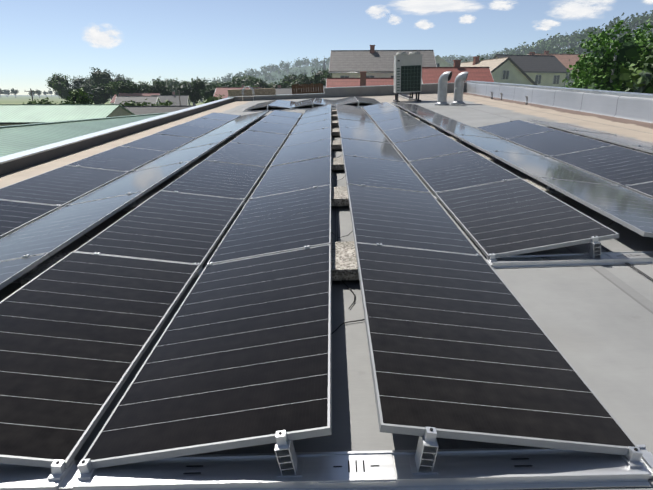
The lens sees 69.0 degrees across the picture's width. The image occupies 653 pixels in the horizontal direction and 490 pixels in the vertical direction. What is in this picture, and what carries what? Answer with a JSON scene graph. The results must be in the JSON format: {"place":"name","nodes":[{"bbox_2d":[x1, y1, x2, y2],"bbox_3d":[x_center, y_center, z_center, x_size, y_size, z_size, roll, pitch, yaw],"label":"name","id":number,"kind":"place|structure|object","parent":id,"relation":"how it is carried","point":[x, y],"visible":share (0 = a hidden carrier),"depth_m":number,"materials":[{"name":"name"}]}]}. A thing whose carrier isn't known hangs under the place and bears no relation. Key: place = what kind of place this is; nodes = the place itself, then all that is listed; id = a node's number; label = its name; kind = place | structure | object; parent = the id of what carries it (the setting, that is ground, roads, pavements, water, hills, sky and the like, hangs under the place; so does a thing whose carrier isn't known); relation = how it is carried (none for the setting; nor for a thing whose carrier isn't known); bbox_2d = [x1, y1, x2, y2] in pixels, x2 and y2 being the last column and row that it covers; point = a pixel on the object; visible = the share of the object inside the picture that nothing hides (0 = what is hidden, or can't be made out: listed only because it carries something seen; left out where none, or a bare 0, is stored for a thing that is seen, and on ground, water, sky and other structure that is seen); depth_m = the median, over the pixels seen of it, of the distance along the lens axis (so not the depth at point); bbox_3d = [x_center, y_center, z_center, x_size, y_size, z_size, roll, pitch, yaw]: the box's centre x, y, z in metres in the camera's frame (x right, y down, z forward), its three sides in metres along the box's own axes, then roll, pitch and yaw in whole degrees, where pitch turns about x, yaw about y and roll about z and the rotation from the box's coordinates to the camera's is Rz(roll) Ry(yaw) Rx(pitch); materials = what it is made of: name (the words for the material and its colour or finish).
{"place":"outdoors","nodes":[
{"label":"outdoors","id":0,"kind":"place"},
{"bbox_2d":[83,24,120,47],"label":"cloud","id":1,"kind":"structure","parent":0,"point":[95,36],"depth_m":4208.65,"materials":[{"name":"white"}]},
{"bbox_2d":[301,85,325,93],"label":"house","id":2,"kind":"structure","parent":0,"point":[324,86],"depth_m":120.68,"materials":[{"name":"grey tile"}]},
{"bbox_2d":[0,32,652,105],"bbox_3d":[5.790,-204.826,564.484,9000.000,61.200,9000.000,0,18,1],"label":"terrain ground","id":3,"kind":"structure","parent":0,"point":[13,99],"depth_m":752.10,"materials":[{"name":"green plant"}]},
{"bbox_2d":[10,88,18,96],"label":"tree","id":4,"kind":"object","parent":3,"relation":"on","point":[13,91],"visible":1,"depth_m":845.79,"materials":[{"name":"grey plant"}]},
{"bbox_2d":[23,97,57,103],"bbox_3d":[-38.149,-17.092,64.001,5.739,5.446,4.370,0,18,1],"label":"bush","id":5,"kind":"object","parent":3,"relation":"on","point":[43,101],"depth_m":63.32,"materials":[{"name":"green plant"}]},
{"bbox_2d":[45,73,76,99],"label":"tree cluster","id":6,"kind":"object","parent":3,"relation":"on","point":[59,84],"visible":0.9,"depth_m":226.48,"materials":[{"name":"green plant"}]},
{"bbox_2d":[0,104,134,125],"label":"green barn","id":7,"kind":"structure","parent":3,"relation":"on","point":[15,114],"depth_m":43.12,"materials":[{"name":"metal"}]},
{"bbox_2d":[58,98,77,103],"bbox_3d":[-36.163,-17.245,64.603,6.470,5.368,6.144,0,18,1],"label":"bush","id":8,"kind":"object","parent":3,"relation":"on","point":[70,101],"depth_m":64.36,"materials":[{"name":"green plant"}]},
{"bbox_2d":[60,87,93,103],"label":"garden tree","id":9,"kind":"object","parent":3,"relation":"on","point":[80,97],"visible":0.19,"depth_m":65.64,"materials":[{"name":"green plant"}]},
{"bbox_2d":[69,75,91,95],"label":"tree cluster","id":10,"kind":"object","parent":3,"relation":"on","point":[80,84],"visible":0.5,"depth_m":235.71,"materials":[{"name":"green plant"}]},
{"bbox_2d":[0,112,170,156],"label":"green barn","id":11,"kind":"structure","parent":3,"relation":"on","point":[18,138],"depth_m":19.24,"materials":[{"name":"metal"}]},
{"bbox_2d":[86,83,111,103],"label":"tree","id":12,"kind":"object","parent":3,"relation":"on","point":[100,95],"visible":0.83,"depth_m":186.50,"materials":[{"name":"green plant"}]},
{"bbox_2d":[87,67,129,99],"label":"tree cluster","id":13,"kind":"object","parent":3,"relation":"on","point":[100,77],"visible":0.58,"depth_m":225.24,"materials":[{"name":"green plant"}]},
{"bbox_2d":[110,94,115,103],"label":"house","id":14,"kind":"structure","parent":3,"relation":"on","point":[112,101],"depth_m":180.66,"materials":[{"name":"beige paint"}]},
{"bbox_2d":[102,80,124,97],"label":"tree","id":15,"kind":"object","parent":3,"relation":"on","point":[110,87],"visible":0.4,"depth_m":185.98,"materials":[{"name":"green plant"}]},
{"bbox_2d":[112,80,144,95],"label":"tree","id":16,"kind":"object","parent":3,"relation":"on","point":[131,87],"visible":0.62,"depth_m":142.69,"materials":[{"name":"green plant"}]},
{"bbox_2d":[120,99,149,105],"bbox_3d":[-25.462,-17.262,64.868,6.391,5.229,5.321,0,18,1],"label":"bush","id":17,"kind":"object","parent":3,"relation":"on","point":[132,103],"visible":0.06,"depth_m":63.57,"materials":[{"name":"green plant"}]},
{"bbox_2d":[114,96,160,105],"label":"house","id":18,"kind":"structure","parent":3,"relation":"on","point":[153,100],"depth_m":114.15,"materials":[{"name":"grey tile"}]},
{"bbox_2d":[118,93,159,95],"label":"house","id":19,"kind":"structure","parent":3,"relation":"on","point":[135,94],"depth_m":142.94,"materials":[{"name":"red tile"}]},
{"bbox_2d":[137,81,148,92],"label":"tree","id":20,"kind":"object","parent":3,"relation":"on","point":[144,86],"visible":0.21,"depth_m":206.19,"materials":[{"name":"green plant"}]},
{"bbox_2d":[123,105,195,114],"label":"dark house","id":21,"kind":"structure","parent":3,"relation":"on","point":[138,110],"depth_m":55.15,"materials":[{"name":"tile"}]},
{"bbox_2d":[146,76,173,94],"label":"tree","id":22,"kind":"object","parent":3,"relation":"on","point":[160,87],"visible":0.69,"depth_m":148.17,"materials":[{"name":"green plant"}]},
{"bbox_2d":[148,99,172,105],"bbox_3d":[-22.227,-17.457,65.176,5.171,5.154,5.793,0,18,1],"label":"bush","id":23,"kind":"object","parent":3,"relation":"on","point":[166,103],"depth_m":63.24,"materials":[{"name":"green plant"}]},
{"bbox_2d":[160,78,180,94],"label":"willow tree","id":24,"kind":"object","parent":3,"relation":"on","point":[174,82],"visible":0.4,"depth_m":332.36,"materials":[{"name":"green plant"}]},
{"bbox_2d":[151,92,190,105],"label":"house","id":25,"kind":"structure","parent":3,"relation":"on","point":[184,99],"depth_m":128.32,"materials":[{"name":"tile"}]},
{"bbox_2d":[170,77,207,104],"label":"tree","id":26,"kind":"object","parent":3,"relation":"on","point":[192,91],"visible":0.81,"depth_m":155.84,"materials":[{"name":"green plant"}]},
{"bbox_2d":[199,84,219,99],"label":"tree","id":27,"kind":"object","parent":3,"relation":"on","point":[207,93],"visible":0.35,"depth_m":152.08,"materials":[{"name":"green plant"}]},
{"bbox_2d":[201,94,224,102],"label":"bush","id":28,"kind":"object","parent":3,"relation":"on","point":[213,98],"visible":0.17,"depth_m":93.81,"materials":[{"name":"green plant"}]},
{"bbox_2d":[206,81,221,87],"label":"willow tree","id":29,"kind":"object","parent":3,"relation":"on","point":[211,83],"visible":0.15,"depth_m":333.62,"materials":[{"name":"green plant"}]},
{"bbox_2d":[220,79,241,86],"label":"tree","id":30,"kind":"object","parent":3,"relation":"on","point":[233,82],"visible":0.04,"depth_m":176.58,"materials":[{"name":"green plant"}]},
{"bbox_2d":[213,85,260,98],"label":"house","id":31,"kind":"structure","parent":3,"relation":"on","point":[221,91],"depth_m":111.82,"materials":[{"name":"red tile"}]},
{"bbox_2d":[239,74,255,85],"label":"tree","id":32,"kind":"object","parent":3,"relation":"on","point":[246,79],"visible":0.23,"depth_m":188.24,"materials":[{"name":"green plant"}]},
{"bbox_2d":[248,77,270,87],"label":"tree","id":33,"kind":"object","parent":3,"relation":"on","point":[259,83],"visible":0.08,"depth_m":162.72,"materials":[{"name":"green plant"}]},
{"bbox_2d":[249,85,296,94],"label":"house","id":34,"kind":"structure","parent":3,"relation":"on","point":[279,90],"depth_m":97.81,"materials":[{"name":"tile"}]},
{"bbox_2d":[228,83,322,96],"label":"fence","id":35,"kind":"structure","parent":3,"relation":"on","point":[258,92],"depth_m":29.23,"materials":[{"name":"brown wood"}]},
{"bbox_2d":[267,82,290,87],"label":"tree","id":36,"kind":"object","parent":3,"relation":"on","point":[283,85],"visible":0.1,"depth_m":156.87,"materials":[{"name":"green plant"}]},
{"bbox_2d":[282,74,297,84],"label":"tree","id":37,"kind":"object","parent":3,"relation":"on","point":[290,79],"visible":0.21,"depth_m":204.28,"materials":[{"name":"green plant"}]},
{"bbox_2d":[286,79,302,87],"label":"tree","id":38,"kind":"object","parent":3,"relation":"on","point":[297,82],"depth_m":155.14,"materials":[{"name":"green plant"}]},
{"bbox_2d":[296,72,314,84],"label":"tree","id":39,"kind":"object","parent":3,"relation":"on","point":[303,78],"visible":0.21,"depth_m":161.92,"materials":[{"name":"green plant"}]},
{"bbox_2d":[308,67,326,84],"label":"tree","id":40,"kind":"object","parent":3,"relation":"on","point":[320,73],"visible":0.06,"depth_m":142.14,"materials":[{"name":"green plant"}]},
{"bbox_2d":[315,70,331,84],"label":"tree","id":41,"kind":"object","parent":3,"relation":"on","point":[323,78],"visible":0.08,"depth_m":136.67,"materials":[{"name":"green plant"}]},
{"bbox_2d":[326,71,393,87],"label":"roof","id":42,"kind":"structure","parent":3,"relation":"on","point":[362,80],"depth_m":46.52,"materials":[{"name":"tile"}]},
{"bbox_2d":[329,45,436,77],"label":"roof","id":43,"kind":"structure","parent":3,"relation":"on","point":[373,62],"depth_m":57.44,"materials":[{"name":"tile"}]},
{"bbox_2d":[435,55,452,66],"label":"house wall","id":44,"kind":"structure","parent":3,"relation":"on","point":[441,62],"depth_m":80.67,"materials":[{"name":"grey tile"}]},
{"bbox_2d":[422,60,493,83],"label":"roof","id":45,"kind":"structure","parent":3,"relation":"on","point":[430,75],"depth_m":46.02,"materials":[{"name":"tile"}]},
{"bbox_2d":[460,56,536,84],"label":"house","id":46,"kind":"structure","parent":3,"relation":"on","point":[506,70],"depth_m":58.79,"materials":[{"name":"paint"}]},
{"bbox_2d":[492,52,569,86],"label":"roof","id":47,"kind":"structure","parent":3,"relation":"on","point":[544,70],"depth_m":74.47,"materials":[{"name":"tile"}]},
{"bbox_2d":[527,51,591,86],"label":"roof","id":48,"kind":"structure","parent":3,"relation":"on","point":[563,59],"depth_m":85.12,"materials":[{"name":"tile"}]},
{"bbox_2d":[566,68,583,87],"bbox_3d":[27.886,-14.866,46.600,9.092,9.265,8.743,-7,19,-21],"label":"tree","id":49,"kind":"object","parent":3,"relation":"on","point":[575,71],"depth_m":47.25,"materials":[{"name":"green plant"}]},
{"bbox_2d":[562,19,652,91],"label":"tree","id":50,"kind":"object","parent":3,"relation":"on","point":[596,75],"visible":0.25,"depth_m":32.78,"materials":[{"name":"green plant"}]},
{"bbox_2d":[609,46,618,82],"bbox_3d":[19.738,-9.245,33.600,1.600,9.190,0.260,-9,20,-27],"label":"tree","id":51,"kind":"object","parent":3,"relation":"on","point":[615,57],"visible":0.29,"depth_m":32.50,"materials":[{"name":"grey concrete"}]},
{"bbox_2d":[610,46,652,93],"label":"tree","id":52,"kind":"object","parent":3,"relation":"on","point":[642,81],"visible":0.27,"depth_m":24.80,"materials":[{"name":"green plant"}]},
{"bbox_2d":[0,0,652,94],"label":"sky","id":53,"kind":"structure","parent":0,"point":[183,40],"materials":[{"name":"blue"}]},
{"bbox_2d":[201,46,526,82],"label":"forest ridge","id":54,"kind":"structure","parent":0,"point":[286,66],"depth_m":788.63,"materials":[{"name":"green plant"}]},
{"bbox_2d":[367,5,390,18],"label":"cloud","id":55,"kind":"structure","parent":0,"point":[374,11],"depth_m":5380.89,"materials":[{"name":"white"}]},
{"bbox_2d":[384,12,400,24],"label":"cloud","id":56,"kind":"structure","parent":0,"point":[395,19],"depth_m":5409.71,"materials":[{"name":"white"}]},
{"bbox_2d":[415,20,432,28],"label":"cloud","id":57,"kind":"structure","parent":0,"point":[423,24],"depth_m":5372.78,"materials":[{"name":"white"}]},
{"bbox_2d":[390,0,481,14],"bbox_3d":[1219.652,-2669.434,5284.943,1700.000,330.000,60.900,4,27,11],"label":"cloud","id":58,"kind":"structure","parent":0,"point":[421,7],"depth_m":5269.36,"materials":[{"name":"white"}]},
{"bbox_2d":[459,15,474,22],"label":"cloud","id":59,"kind":"structure","parent":0,"point":[467,19],"depth_m":5262.54,"materials":[{"name":"white"}]},
{"bbox_2d":[490,0,513,9],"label":"cloud","id":60,"kind":"structure","parent":0,"point":[499,5],"depth_m":5127.06,"materials":[{"name":"white"}]},
{"bbox_2d":[442,23,633,62],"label":"forest hill","id":61,"kind":"structure","parent":0,"point":[516,51],"depth_m":565.90,"materials":[{"name":"green plant"}]},
{"bbox_2d":[534,19,558,30],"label":"cloud","id":62,"kind":"structure","parent":0,"point":[545,24],"depth_m":4988.62,"materials":[{"name":"white"}]},
{"bbox_2d":[509,10,652,54],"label":"forest hill","id":63,"kind":"structure","parent":0,"point":[553,47],"depth_m":377.32,"materials":[{"name":"green plant"}]},
{"bbox_2d":[552,0,613,18],"bbox_3d":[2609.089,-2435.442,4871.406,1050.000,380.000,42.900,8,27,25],"label":"cloud","id":64,"kind":"structure","parent":0,"point":[570,9],"depth_m":4862.73,"materials":[{"name":"white"}]},
{"bbox_2d":[644,0,652,3],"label":"cloud","id":65,"kind":"structure","parent":0,"point":[649,1],"depth_m":4520.35,"materials":[{"name":"white"}]},
{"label":"building walls","id":66,"kind":"object","parent":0,"visible":0},
{"bbox_2d":[0,92,652,489],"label":"roof deck","id":67,"kind":"structure","parent":66,"relation":"on","point":[596,324],"depth_m":3.18,"materials":[{"name":"grey concrete"}]},
{"bbox_2d":[0,97,233,175],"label":"parapet","id":68,"kind":"structure","parent":67,"relation":"on","point":[20,160],"depth_m":11.56,"materials":[{"name":"metal"}]},
{"bbox_2d":[242,98,361,111],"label":"block supports","id":69,"kind":"object","parent":67,"relation":"on","point":[312,105],"visible":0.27,"depth_m":20.54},
{"bbox_2d":[245,96,379,109],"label":"solar panels","id":70,"kind":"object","parent":69,"relation":"on","point":[293,104],"depth_m":22.05,"materials":[{"name":"metal"}]},
{"bbox_2d":[0,102,652,489],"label":"pv mounting system","id":71,"kind":"object","parent":67,"relation":"on","point":[426,464],"visible":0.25,"depth_m":1.90,"materials":[{"name":"metal"}]},
{"bbox_2d":[0,112,240,238],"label":"solar panel row","id":72,"kind":"object","parent":71,"relation":"on","point":[23,203],"visible":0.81,"depth_m":7.45,"materials":[{"name":"glass"}]},
{"bbox_2d":[0,110,269,289],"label":"solar panel row","id":73,"kind":"object","parent":71,"relation":"on","point":[41,240],"visible":0.94,"depth_m":5.40,"materials":[{"name":"glass"}]},
{"bbox_2d":[0,110,301,468],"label":"solar panel row","id":74,"kind":"object","parent":71,"relation":"on","point":[80,326],"visible":1,"depth_m":3.14,"materials":[{"name":"glass"}]},
{"bbox_2d":[82,104,331,467],"bbox_3d":[-0.404,-2.462,10.821,1.032,0.194,19.006,-2,20,1],"label":"solar panel row","id":75,"kind":"object","parent":71,"relation":"on","point":[240,355],"visible":0.92,"depth_m":2.62,"materials":[{"name":"glass"}]},
{"bbox_2d":[20,107,549,285],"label":"ballast blocks","id":76,"kind":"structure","parent":71,"relation":"on","point":[344,266],"depth_m":4.08,"materials":[{"name":"concrete"}]},
{"bbox_2d":[336,104,640,454],"bbox_3d":[0.817,-2.502,10.794,1.032,0.192,19.006,-2,20,1],"label":"solar panel row","id":77,"kind":"object","parent":71,"relation":"on","point":[461,345],"visible":0.94,"depth_m":2.58,"materials":[{"name":"glass"}]},
{"bbox_2d":[362,102,618,259],"bbox_3d":[1.910,-2.901,11.762,1.032,0.193,16.892,-2,20,1],"label":"solar panel row","id":78,"kind":"object","parent":71,"relation":"on","point":[486,207],"visible":0.98,"depth_m":5.24,"materials":[{"name":"glass"}]},
{"bbox_2d":[392,102,652,236],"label":"solar panel row","id":79,"kind":"object","parent":71,"relation":"on","point":[629,209],"visible":1,"depth_m":5.97,"materials":[{"name":"glass"}]},
{"bbox_2d":[477,120,652,198],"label":"solar panel row","id":80,"kind":"object","parent":71,"relation":"on","point":[619,165],"visible":0.85,"depth_m":7.53,"materials":[{"name":"glass"}]},
{"bbox_2d":[527,119,652,152],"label":"solar panel row","id":81,"kind":"object","parent":71,"relation":"on","point":[620,140],"visible":0.92,"depth_m":9.08,"materials":[{"name":"glass"}]},
{"bbox_2d":[227,82,466,100],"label":"parapet","id":82,"kind":"structure","parent":67,"relation":"on","point":[380,90],"depth_m":28.52,"materials":[{"name":"metal"}]},
{"bbox_2d":[242,86,254,100],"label":"roof ladder hoops","id":83,"kind":"object","parent":82,"relation":"attached to","point":[243,92],"visible":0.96,"depth_m":28.49,"materials":[{"name":"grey metal"}]},
{"bbox_2d":[84,105,652,334],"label":"cables","id":84,"kind":"object","parent":67,"relation":"on","point":[631,266],"visible":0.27,"depth_m":4.02,"materials":[{"name":"black"}]},
{"bbox_2d":[393,52,422,101],"bbox_3d":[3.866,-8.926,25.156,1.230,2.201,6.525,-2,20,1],"label":"outdoor ac unit","id":85,"kind":"object","parent":67,"relation":"on","point":[407,73],"visible":1,"depth_m":22.14,"materials":[{"name":"white paint"}]},
{"bbox_2d":[435,71,467,104],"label":"ventilation pipes","id":86,"kind":"object","parent":67,"relation":"on","point":[445,78],"visible":1,"depth_m":19.67,"materials":[{"name":"silver metal"}]},
{"bbox_2d":[490,92,527,103],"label":"parapet vent pipes","id":87,"kind":"object","parent":67,"relation":"on","point":[502,99],"visible":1,"depth_m":21.16,"materials":[{"name":"silver metal"}]},
{"bbox_2d":[465,81,652,122],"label":"parapet","id":88,"kind":"structure","parent":66,"relation":"on","point":[630,106],"depth_m":15.45,"materials":[{"name":"metal"}]}
]}

